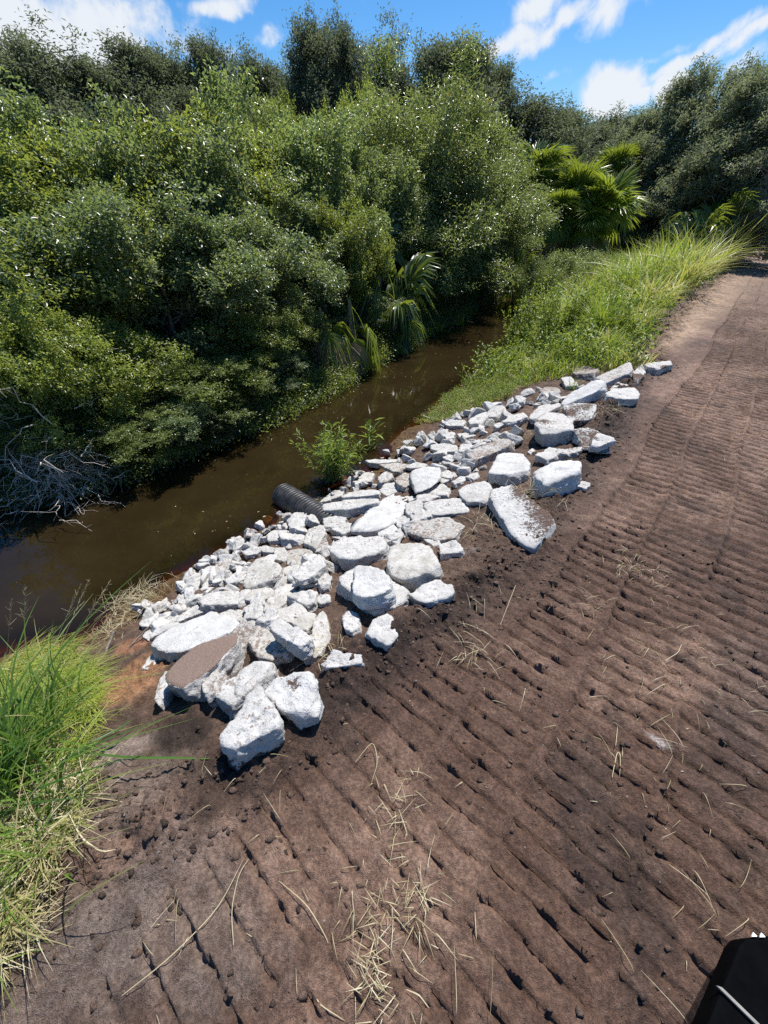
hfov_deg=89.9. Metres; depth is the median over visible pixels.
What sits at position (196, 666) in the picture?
broken chunk
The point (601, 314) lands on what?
grass clump
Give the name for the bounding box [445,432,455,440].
broken chunk
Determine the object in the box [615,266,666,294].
weed
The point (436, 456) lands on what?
chunk
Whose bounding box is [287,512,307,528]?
broken chunk
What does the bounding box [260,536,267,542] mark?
chunk
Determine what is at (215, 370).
shrub
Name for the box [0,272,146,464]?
shrub
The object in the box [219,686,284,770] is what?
broken chunk
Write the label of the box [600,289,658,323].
weed
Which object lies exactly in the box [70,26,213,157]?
oak tree
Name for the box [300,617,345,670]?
straw tuft
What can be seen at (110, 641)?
stick
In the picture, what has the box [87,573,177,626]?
straw tuft
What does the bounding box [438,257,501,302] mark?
shrub
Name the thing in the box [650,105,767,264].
fine leafed tree
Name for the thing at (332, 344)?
palmetto
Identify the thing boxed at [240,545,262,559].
broken chunk
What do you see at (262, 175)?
shrub
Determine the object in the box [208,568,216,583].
chunk
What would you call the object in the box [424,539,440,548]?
broken chunk
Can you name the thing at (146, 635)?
broken chunk
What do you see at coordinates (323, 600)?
broken chunk
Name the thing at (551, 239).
palm tree
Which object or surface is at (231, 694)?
broken chunk
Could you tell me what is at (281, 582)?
chunk
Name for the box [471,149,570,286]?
willowy shrub
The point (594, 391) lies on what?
broken chunk
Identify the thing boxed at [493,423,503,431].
chunk
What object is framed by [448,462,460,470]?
broken chunk
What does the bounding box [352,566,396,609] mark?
broken chunk
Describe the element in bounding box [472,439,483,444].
broken chunk
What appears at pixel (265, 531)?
chunk
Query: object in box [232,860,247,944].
straw stalk
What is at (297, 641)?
broken chunk
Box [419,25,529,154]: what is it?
oak tree
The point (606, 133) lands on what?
oak tree
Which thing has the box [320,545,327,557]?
chunk
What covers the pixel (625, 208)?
palm tree
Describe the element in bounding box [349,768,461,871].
straw tuft
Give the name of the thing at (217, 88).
shrub
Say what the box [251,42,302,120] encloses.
oak tree
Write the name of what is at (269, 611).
chunk
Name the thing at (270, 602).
broken chunk
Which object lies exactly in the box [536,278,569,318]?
weed
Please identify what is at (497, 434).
chunk
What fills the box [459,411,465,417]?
chunk
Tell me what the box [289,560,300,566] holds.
chunk
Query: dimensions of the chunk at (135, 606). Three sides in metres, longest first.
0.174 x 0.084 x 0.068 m
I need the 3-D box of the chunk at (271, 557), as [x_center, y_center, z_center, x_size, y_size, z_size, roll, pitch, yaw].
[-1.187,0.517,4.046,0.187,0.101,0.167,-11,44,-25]
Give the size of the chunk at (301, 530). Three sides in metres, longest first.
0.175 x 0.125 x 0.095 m
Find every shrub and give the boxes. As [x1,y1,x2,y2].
[0,64,248,231]
[0,106,207,323]
[0,136,75,234]
[0,164,286,361]
[0,166,186,341]
[0,223,168,408]
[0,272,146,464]
[0,403,133,467]
[2,305,193,421]
[61,402,187,467]
[62,179,316,363]
[76,78,267,335]
[84,344,280,427]
[127,88,310,227]
[128,381,227,452]
[167,370,279,424]
[175,300,321,373]
[183,209,351,346]
[187,53,375,233]
[202,344,308,396]
[227,153,393,308]
[249,89,383,282]
[254,203,335,318]
[266,316,335,354]
[299,186,396,331]
[310,309,387,335]
[321,127,431,288]
[328,290,419,325]
[330,79,463,266]
[345,203,422,339]
[357,16,531,295]
[363,150,476,293]
[382,62,547,294]
[382,266,471,308]
[405,165,514,297]
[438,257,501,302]
[464,219,531,300]
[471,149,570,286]
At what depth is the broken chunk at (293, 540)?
4.35 m
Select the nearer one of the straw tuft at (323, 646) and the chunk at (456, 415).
the straw tuft at (323, 646)
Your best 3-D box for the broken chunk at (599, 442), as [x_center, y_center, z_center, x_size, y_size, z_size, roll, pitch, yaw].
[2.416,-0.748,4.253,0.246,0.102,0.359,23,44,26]
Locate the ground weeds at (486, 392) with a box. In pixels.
[416,331,629,423]
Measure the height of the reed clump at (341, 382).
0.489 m
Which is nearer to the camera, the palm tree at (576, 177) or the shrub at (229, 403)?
the shrub at (229, 403)
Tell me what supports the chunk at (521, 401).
on the chunk at (517, 398)
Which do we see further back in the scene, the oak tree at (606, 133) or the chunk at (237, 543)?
the oak tree at (606, 133)
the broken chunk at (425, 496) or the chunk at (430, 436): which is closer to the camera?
the broken chunk at (425, 496)
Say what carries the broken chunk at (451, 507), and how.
on the ground at (136, 703)
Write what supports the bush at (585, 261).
on the ground at (136, 703)
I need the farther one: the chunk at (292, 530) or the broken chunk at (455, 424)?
the broken chunk at (455, 424)
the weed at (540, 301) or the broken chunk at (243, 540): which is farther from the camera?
the weed at (540, 301)
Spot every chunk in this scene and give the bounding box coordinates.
[131,603,149,610]
[137,608,144,614]
[139,599,152,609]
[139,611,158,629]
[142,608,153,619]
[142,630,152,641]
[142,653,157,670]
[149,603,162,612]
[149,623,175,641]
[150,619,169,631]
[151,611,239,662]
[153,601,166,613]
[154,671,173,710]
[157,613,170,618]
[158,612,169,617]
[161,597,170,607]
[165,634,244,701]
[167,612,179,622]
[170,604,186,615]
[175,581,181,592]
[176,605,203,622]
[177,594,187,603]
[178,581,185,587]
[181,583,199,593]
[182,568,195,580]
[184,573,200,586]
[184,586,195,598]
[185,594,202,607]
[196,562,210,568]
[198,558,208,562]
[199,569,208,581]
[199,591,243,614]
[200,572,209,586]
[200,582,213,590]
[202,669,230,707]
[203,589,211,595]
[204,566,215,571]
[208,555,216,565]
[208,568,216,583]
[212,578,225,586]
[213,549,228,557]
[213,568,226,587]
[213,587,224,591]
[214,661,279,719]
[215,558,232,571]
[218,554,233,561]
[219,609,244,621]
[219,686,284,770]
[224,571,246,586]
[224,583,239,590]
[225,541,233,550]
[226,570,231,577]
[229,560,244,570]
[230,620,260,655]
[231,553,240,561]
[232,540,241,550]
[236,566,242,576]
[237,595,250,608]
[239,589,251,597]
[240,538,249,544]
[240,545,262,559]
[241,543,257,548]
[243,558,284,589]
[243,600,264,620]
[244,528,257,538]
[245,587,273,603]
[248,628,294,665]
[250,533,262,545]
[250,591,264,604]
[254,520,263,529]
[255,616,269,627]
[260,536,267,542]
[261,546,273,554]
[262,528,270,534]
[263,597,275,611]
[264,554,276,561]
[265,607,276,616]
[265,615,278,631]
[265,671,323,729]
[266,530,288,544]
[268,525,275,529]
[269,619,314,660]
[272,582,305,609]
[273,576,287,589]
[274,547,287,562]
[275,524,281,529]
[275,602,316,634]
[278,533,304,546]
[281,513,291,522]
[281,523,287,529]
[283,566,293,575]
[286,549,313,565]
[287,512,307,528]
[287,565,299,582]
[287,589,318,612]
[289,526,298,533]
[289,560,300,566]
[292,556,328,584]
[292,581,317,587]
[295,527,307,534]
[301,554,316,563]
[303,525,327,553]
[304,611,330,664]
[305,514,319,527]
[315,547,321,554]
[317,573,332,594]
[317,594,330,606]
[320,490,344,503]
[320,541,328,546]
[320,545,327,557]
[321,649,364,671]
[322,499,380,517]
[323,516,348,525]
[323,559,338,572]
[324,550,330,558]
[325,526,330,531]
[328,535,389,571]
[330,522,353,536]
[332,536,354,540]
[336,565,409,616]
[340,487,348,493]
[341,489,380,500]
[342,611,361,636]
[345,476,350,488]
[350,494,408,536]
[351,475,357,481]
[352,480,363,488]
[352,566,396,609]
[353,483,358,490]
[358,472,374,484]
[365,459,401,468]
[365,613,397,650]
[378,471,394,489]
[378,524,397,536]
[379,463,408,475]
[379,482,398,496]
[382,449,390,455]
[383,532,402,544]
[384,533,400,546]
[386,543,443,592]
[395,473,412,492]
[395,528,404,538]
[396,515,411,528]
[399,445,406,453]
[401,454,411,461]
[401,520,416,527]
[401,526,409,535]
[402,440,413,446]
[403,446,415,454]
[405,462,427,470]
[405,499,432,520]
[407,496,415,502]
[407,517,464,543]
[408,580,454,607]
[409,466,442,493]
[413,436,423,445]
[415,484,442,503]
[416,431,425,440]
[422,440,437,447]
[423,452,431,461]
[423,498,468,517]
[424,434,437,442]
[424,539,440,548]
[430,443,457,454]
[430,463,446,471]
[431,483,450,498]
[432,449,444,461]
[435,429,447,441]
[439,471,452,484]
[439,540,464,560]
[440,439,450,443]
[441,420,446,428]
[441,461,450,467]
[442,454,455,462]
[442,470,456,481]
[445,419,466,429]
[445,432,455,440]
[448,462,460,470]
[451,476,466,488]
[452,412,461,419]
[452,452,461,460]
[456,433,475,439]
[458,444,472,452]
[458,467,471,476]
[458,481,492,506]
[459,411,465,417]
[459,458,473,469]
[460,435,466,442]
[460,448,474,462]
[463,410,471,415]
[463,427,469,432]
[465,472,479,481]
[466,439,514,469]
[466,461,474,471]
[468,407,485,419]
[468,412,487,428]
[469,427,478,434]
[470,442,485,449]
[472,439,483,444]
[479,430,487,435]
[482,402,493,411]
[484,419,494,426]
[485,432,500,438]
[487,405,505,421]
[487,453,530,485]
[487,485,555,553]
[489,434,499,442]
[493,402,501,405]
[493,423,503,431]
[498,410,512,420]
[499,431,508,438]
[501,413,528,426]
[506,397,513,407]
[506,433,522,445]
[509,403,519,412]
[509,425,523,436]
[513,396,526,403]
[515,398,525,406]
[520,388,534,397]
[529,401,561,423]
[530,460,581,498]
[532,401,541,406]
[534,412,573,446]
[534,447,558,465]
[539,391,549,400]
[540,387,560,393]
[541,399,550,404]
[549,391,561,401]
[550,399,559,403]
[555,447,582,460]
[561,377,578,390]
[561,380,606,406]
[562,403,596,427]
[572,366,599,380]
[572,428,609,453]
[576,481,589,491]
[588,433,615,451]
[595,362,633,385]
[603,387,639,405]
[632,364,645,385]
[643,361,672,375]
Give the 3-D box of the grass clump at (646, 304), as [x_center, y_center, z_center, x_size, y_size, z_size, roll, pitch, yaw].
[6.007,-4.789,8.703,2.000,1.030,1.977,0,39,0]
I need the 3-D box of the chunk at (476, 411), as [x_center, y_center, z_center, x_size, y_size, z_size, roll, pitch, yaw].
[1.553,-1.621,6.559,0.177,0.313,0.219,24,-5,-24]
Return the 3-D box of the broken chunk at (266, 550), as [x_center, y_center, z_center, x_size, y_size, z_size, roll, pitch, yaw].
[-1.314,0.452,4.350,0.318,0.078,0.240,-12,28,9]
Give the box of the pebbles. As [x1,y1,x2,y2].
[0,464,765,1015]
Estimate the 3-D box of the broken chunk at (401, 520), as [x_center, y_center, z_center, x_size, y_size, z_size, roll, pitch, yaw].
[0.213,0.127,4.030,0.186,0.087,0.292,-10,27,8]
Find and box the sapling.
[290,417,367,485]
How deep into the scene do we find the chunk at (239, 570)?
3.92 m
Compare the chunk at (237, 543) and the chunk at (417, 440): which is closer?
the chunk at (237, 543)
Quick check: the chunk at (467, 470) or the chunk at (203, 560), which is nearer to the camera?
the chunk at (203, 560)
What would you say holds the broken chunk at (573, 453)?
on the ground at (136, 703)
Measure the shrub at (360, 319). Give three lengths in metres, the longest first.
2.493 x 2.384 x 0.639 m
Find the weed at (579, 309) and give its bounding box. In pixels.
[564,280,600,332]
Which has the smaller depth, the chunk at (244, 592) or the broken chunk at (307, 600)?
the broken chunk at (307, 600)
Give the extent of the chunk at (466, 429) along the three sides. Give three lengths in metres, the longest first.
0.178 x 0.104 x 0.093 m
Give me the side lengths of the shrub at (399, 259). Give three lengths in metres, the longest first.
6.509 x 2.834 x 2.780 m
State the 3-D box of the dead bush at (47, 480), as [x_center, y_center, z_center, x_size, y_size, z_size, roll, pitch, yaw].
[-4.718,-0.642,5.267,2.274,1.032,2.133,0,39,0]
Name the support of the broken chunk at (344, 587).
on the ground at (136, 703)
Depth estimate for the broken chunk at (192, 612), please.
3.39 m
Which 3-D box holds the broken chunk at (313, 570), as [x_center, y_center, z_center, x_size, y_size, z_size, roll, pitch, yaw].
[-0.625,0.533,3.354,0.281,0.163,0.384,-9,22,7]
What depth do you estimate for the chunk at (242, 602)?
3.30 m
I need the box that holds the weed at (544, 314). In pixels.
[534,269,573,349]
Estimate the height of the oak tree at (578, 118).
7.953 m
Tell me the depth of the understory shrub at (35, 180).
6.49 m
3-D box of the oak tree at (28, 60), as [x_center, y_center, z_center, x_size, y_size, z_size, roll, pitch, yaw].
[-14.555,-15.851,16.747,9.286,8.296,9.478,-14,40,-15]
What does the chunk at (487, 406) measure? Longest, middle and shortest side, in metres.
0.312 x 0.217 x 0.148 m
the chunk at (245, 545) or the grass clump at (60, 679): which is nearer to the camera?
the grass clump at (60, 679)
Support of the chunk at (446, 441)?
on the ground at (136, 703)
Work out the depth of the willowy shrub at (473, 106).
11.75 m
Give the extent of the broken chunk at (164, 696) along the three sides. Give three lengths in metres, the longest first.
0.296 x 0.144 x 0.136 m
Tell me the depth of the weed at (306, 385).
8.04 m
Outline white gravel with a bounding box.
[163,410,517,621]
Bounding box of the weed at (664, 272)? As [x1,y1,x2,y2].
[637,260,687,293]
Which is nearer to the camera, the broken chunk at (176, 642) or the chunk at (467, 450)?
the broken chunk at (176, 642)
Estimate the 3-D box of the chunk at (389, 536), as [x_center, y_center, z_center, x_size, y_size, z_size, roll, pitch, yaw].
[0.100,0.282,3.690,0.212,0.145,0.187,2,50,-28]
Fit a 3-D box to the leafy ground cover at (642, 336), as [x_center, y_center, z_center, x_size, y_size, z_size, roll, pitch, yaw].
[7.902,-7.041,12.527,5.175,1.975,16.720,24,44,27]
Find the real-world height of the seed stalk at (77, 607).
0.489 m
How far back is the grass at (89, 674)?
2.41 m
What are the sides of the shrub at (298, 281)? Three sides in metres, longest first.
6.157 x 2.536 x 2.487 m
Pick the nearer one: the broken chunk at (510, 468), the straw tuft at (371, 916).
the straw tuft at (371, 916)
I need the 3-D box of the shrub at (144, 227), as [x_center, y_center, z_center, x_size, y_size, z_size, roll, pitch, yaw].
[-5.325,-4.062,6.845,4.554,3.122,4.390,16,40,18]
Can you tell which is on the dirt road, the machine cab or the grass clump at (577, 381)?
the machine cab
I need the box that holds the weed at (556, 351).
[536,319,591,363]
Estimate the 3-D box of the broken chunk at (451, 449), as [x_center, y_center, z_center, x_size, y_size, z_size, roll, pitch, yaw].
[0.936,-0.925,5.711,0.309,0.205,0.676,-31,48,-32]
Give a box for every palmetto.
[307,305,356,375]
[336,296,381,377]
[344,243,445,354]
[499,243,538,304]
[634,240,652,254]
[658,202,736,252]
[666,187,760,267]
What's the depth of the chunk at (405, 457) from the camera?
5.87 m
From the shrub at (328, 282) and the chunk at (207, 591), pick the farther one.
the shrub at (328, 282)
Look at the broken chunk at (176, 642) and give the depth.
2.90 m
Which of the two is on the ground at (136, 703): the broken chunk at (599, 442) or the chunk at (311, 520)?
the chunk at (311, 520)
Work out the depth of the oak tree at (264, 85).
21.73 m
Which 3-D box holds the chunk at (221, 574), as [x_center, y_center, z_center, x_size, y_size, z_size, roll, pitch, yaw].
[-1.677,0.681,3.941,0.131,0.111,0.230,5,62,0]
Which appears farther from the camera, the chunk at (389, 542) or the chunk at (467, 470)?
the chunk at (467, 470)
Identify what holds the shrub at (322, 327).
on the ground at (136, 703)
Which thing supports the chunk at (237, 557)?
on the ground at (136, 703)
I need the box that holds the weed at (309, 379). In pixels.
[295,367,325,384]
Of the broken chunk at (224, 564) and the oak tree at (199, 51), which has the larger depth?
the oak tree at (199, 51)
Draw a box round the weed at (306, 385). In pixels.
[277,372,311,391]
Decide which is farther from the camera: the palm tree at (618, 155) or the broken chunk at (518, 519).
the palm tree at (618, 155)
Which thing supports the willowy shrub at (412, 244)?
on the ground at (136, 703)
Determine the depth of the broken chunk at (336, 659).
2.29 m
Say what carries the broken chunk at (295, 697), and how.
on the ground at (136, 703)
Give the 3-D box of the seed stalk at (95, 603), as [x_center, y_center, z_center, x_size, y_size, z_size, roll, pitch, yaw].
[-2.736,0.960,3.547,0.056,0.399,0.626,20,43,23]
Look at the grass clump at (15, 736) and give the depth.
1.98 m
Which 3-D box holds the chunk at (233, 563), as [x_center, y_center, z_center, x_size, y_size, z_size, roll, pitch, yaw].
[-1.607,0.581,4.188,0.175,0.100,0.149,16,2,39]
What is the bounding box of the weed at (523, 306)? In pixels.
[516,277,547,338]
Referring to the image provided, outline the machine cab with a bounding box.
[691,932,767,1023]
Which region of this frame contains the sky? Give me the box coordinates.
[0,0,767,172]
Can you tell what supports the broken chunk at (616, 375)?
on the ground at (136, 703)
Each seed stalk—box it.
[6,599,11,658]
[18,586,31,632]
[53,589,78,646]
[61,579,89,644]
[71,580,110,642]
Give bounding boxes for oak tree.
[0,0,116,141]
[0,18,148,138]
[21,45,187,145]
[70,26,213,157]
[134,41,217,120]
[161,25,208,92]
[174,27,259,134]
[220,32,289,138]
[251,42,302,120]
[268,0,364,129]
[310,0,396,142]
[358,1,431,122]
[379,27,501,128]
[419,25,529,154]
[478,54,540,159]
[499,71,616,168]
[535,91,617,165]
[584,121,620,160]
[590,99,650,147]
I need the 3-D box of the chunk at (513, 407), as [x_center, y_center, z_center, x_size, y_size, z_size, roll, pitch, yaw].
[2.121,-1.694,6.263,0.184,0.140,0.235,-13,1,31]
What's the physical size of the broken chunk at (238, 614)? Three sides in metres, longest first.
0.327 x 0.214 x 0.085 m
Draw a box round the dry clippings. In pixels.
[121,392,766,1023]
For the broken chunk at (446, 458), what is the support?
on the ground at (136, 703)
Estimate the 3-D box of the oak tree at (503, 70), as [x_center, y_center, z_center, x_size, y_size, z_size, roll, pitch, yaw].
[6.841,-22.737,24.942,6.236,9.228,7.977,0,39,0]
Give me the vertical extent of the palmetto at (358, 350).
3.462 m
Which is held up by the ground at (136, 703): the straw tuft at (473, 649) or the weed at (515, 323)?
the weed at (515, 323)
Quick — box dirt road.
[0,256,767,1023]
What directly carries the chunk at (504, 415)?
on the ground at (136, 703)
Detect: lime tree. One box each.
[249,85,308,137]
[307,92,371,146]
[330,64,385,255]
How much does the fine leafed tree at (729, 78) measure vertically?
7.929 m
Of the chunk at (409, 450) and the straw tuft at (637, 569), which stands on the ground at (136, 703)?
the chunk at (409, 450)
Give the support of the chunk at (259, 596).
on the ground at (136, 703)
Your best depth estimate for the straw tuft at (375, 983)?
1.36 m
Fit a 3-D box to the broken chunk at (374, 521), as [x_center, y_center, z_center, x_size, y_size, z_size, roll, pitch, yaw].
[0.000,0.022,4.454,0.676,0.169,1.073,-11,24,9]
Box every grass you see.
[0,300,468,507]
[0,624,140,1016]
[60,720,130,761]
[68,813,114,851]
[76,751,208,758]
[465,205,767,389]
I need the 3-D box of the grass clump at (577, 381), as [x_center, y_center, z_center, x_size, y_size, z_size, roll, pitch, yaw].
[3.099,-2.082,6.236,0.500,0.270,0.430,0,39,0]
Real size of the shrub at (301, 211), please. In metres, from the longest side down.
4.694 x 4.488 x 3.709 m
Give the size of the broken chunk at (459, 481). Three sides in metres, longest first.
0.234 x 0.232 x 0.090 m
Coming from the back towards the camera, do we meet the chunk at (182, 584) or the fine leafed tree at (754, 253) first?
the fine leafed tree at (754, 253)
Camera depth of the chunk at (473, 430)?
5.91 m
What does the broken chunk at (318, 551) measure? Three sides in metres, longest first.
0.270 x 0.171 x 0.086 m
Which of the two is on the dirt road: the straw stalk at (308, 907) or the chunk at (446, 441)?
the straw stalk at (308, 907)
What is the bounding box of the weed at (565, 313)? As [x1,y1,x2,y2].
[547,275,591,337]
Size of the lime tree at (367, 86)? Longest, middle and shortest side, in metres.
6.419 x 3.588 x 3.459 m
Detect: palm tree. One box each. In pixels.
[508,158,555,269]
[513,137,575,269]
[523,182,586,285]
[527,155,587,256]
[544,152,610,272]
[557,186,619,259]
[568,162,647,263]
[590,141,643,227]
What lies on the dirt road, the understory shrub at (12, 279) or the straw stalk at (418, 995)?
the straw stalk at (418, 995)
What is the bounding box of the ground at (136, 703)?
[0,237,765,936]
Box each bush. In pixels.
[0,387,103,505]
[0,429,124,529]
[16,448,145,510]
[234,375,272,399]
[274,349,309,367]
[507,261,565,313]
[524,241,606,302]
[560,250,623,286]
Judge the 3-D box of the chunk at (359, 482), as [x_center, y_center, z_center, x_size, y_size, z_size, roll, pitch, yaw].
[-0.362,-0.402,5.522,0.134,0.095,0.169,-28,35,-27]
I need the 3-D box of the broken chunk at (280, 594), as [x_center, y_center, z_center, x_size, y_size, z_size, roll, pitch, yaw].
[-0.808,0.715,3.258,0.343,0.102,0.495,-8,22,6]
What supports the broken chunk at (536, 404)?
on the ground at (136, 703)
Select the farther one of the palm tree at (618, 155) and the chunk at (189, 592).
the palm tree at (618, 155)
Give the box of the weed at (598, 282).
[576,266,620,313]
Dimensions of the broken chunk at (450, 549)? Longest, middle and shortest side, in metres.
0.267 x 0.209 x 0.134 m
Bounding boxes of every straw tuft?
[79,598,140,647]
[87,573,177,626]
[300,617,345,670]
[330,860,410,1013]
[345,926,398,1023]
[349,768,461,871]
[380,862,456,982]
[435,604,517,673]
[461,507,497,541]
[506,471,559,499]
[602,545,677,608]
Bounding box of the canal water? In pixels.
[0,285,546,657]
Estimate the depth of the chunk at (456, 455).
5.14 m
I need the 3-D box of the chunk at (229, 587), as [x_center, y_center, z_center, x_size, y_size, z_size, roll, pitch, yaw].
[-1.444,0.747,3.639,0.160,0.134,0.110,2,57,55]
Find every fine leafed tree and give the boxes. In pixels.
[594,96,666,261]
[603,52,734,266]
[606,154,687,256]
[609,166,646,246]
[626,47,767,245]
[629,146,707,250]
[635,56,767,254]
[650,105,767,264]
[670,168,767,261]
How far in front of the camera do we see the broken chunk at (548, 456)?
4.32 m
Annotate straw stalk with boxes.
[123,870,237,994]
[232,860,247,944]
[279,881,327,941]
[317,999,344,1020]
[406,989,428,1007]
[612,752,620,776]
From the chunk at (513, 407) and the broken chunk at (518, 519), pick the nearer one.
the broken chunk at (518, 519)
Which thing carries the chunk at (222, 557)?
on the ground at (136, 703)
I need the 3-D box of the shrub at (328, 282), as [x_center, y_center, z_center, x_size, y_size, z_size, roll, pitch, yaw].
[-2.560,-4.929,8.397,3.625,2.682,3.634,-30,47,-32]
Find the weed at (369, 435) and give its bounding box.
[359,417,384,448]
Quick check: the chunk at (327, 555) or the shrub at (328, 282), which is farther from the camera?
the shrub at (328, 282)
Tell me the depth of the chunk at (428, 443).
6.03 m
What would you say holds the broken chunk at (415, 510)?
on the ground at (136, 703)
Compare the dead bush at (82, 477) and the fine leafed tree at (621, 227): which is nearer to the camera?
the dead bush at (82, 477)
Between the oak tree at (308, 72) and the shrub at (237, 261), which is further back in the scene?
the oak tree at (308, 72)
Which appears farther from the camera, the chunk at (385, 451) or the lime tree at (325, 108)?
the lime tree at (325, 108)
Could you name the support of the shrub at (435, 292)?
on the ground at (136, 703)
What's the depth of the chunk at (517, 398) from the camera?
6.38 m
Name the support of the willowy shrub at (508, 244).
on the ground at (136, 703)
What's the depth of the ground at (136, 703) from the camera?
2.92 m
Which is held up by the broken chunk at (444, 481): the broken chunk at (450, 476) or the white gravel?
the broken chunk at (450, 476)
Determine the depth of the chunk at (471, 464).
4.68 m
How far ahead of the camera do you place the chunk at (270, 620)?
2.77 m
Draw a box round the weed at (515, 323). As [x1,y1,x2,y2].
[502,299,534,348]
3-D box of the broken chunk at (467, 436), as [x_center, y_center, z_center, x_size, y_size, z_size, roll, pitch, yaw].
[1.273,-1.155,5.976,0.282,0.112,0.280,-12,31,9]
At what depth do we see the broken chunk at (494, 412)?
6.25 m
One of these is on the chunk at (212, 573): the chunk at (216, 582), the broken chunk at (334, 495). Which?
the chunk at (216, 582)
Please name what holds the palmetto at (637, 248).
on the ground at (136, 703)
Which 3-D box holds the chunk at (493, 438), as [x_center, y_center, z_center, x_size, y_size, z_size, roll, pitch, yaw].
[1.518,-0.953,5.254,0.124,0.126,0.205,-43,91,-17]
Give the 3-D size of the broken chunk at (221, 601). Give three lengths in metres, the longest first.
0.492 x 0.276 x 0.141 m
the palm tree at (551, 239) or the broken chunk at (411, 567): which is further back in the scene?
the palm tree at (551, 239)
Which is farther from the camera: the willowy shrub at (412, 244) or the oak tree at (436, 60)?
the oak tree at (436, 60)
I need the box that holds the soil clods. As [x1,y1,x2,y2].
[0,352,767,1023]
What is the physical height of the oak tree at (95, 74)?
7.312 m
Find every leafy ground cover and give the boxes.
[417,325,635,422]
[452,253,731,383]
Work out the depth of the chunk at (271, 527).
4.87 m
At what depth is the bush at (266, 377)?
7.11 m
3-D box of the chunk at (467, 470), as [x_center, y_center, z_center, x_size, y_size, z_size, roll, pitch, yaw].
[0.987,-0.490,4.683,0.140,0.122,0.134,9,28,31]
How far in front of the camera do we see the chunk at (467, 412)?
6.82 m
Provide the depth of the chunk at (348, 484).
5.57 m
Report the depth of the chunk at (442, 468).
4.90 m
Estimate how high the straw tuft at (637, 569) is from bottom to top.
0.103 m
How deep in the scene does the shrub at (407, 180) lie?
10.65 m
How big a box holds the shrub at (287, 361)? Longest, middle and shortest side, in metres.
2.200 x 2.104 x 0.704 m
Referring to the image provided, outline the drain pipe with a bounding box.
[272,483,333,524]
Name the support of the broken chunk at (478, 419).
on the ground at (136, 703)
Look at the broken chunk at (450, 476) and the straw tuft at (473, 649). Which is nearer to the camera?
the straw tuft at (473, 649)
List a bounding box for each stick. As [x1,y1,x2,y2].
[104,631,114,653]
[128,624,150,647]
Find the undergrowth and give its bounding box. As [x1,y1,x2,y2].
[0,279,509,522]
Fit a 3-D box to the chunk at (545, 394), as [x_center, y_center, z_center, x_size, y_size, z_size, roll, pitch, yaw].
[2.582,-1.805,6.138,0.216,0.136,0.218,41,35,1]
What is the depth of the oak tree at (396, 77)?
21.27 m
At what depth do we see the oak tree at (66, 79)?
15.67 m
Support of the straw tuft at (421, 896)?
on the dirt road
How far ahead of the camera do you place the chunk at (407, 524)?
3.84 m
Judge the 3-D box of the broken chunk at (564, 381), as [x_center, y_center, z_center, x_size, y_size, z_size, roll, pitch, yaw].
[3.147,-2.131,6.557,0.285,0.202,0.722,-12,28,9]
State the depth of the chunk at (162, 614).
3.47 m
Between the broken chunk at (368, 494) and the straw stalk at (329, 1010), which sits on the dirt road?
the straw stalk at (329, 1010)
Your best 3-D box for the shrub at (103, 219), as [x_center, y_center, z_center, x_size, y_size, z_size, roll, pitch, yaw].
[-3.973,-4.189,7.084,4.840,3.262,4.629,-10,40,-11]
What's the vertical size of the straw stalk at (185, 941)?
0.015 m
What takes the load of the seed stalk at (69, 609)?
on the ground at (136, 703)
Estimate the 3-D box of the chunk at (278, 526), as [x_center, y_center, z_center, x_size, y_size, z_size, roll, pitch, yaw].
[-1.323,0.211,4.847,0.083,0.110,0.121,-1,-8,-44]
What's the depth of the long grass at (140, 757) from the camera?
1.96 m
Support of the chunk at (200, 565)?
on the ground at (136, 703)
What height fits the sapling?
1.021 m
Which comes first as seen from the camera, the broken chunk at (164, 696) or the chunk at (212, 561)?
the broken chunk at (164, 696)
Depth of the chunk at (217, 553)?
4.47 m
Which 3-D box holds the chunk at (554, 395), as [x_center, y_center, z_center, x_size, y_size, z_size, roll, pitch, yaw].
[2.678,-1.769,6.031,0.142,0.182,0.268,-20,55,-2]
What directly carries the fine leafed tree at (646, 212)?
on the ground at (136, 703)
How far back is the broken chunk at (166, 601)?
3.84 m
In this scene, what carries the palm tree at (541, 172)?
on the ground at (136, 703)
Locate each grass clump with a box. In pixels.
[0,566,192,870]
[0,618,121,761]
[0,703,170,1015]
[0,705,105,877]
[560,271,675,335]
[561,377,583,390]
[615,278,687,326]
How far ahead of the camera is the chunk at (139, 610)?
3.75 m
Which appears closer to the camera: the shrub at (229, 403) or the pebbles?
the pebbles
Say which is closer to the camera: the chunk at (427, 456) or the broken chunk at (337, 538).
the broken chunk at (337, 538)
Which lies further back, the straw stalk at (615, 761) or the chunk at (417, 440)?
the chunk at (417, 440)
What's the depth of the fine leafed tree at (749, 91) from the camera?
15.63 m
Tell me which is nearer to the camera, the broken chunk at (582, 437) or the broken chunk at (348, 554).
the broken chunk at (348, 554)
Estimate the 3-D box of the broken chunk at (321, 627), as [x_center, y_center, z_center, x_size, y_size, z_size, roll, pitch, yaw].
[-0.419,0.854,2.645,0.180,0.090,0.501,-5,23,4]
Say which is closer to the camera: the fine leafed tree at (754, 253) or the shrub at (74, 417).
the shrub at (74, 417)
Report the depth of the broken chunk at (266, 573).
3.59 m
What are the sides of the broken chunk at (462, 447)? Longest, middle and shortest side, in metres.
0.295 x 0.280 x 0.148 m

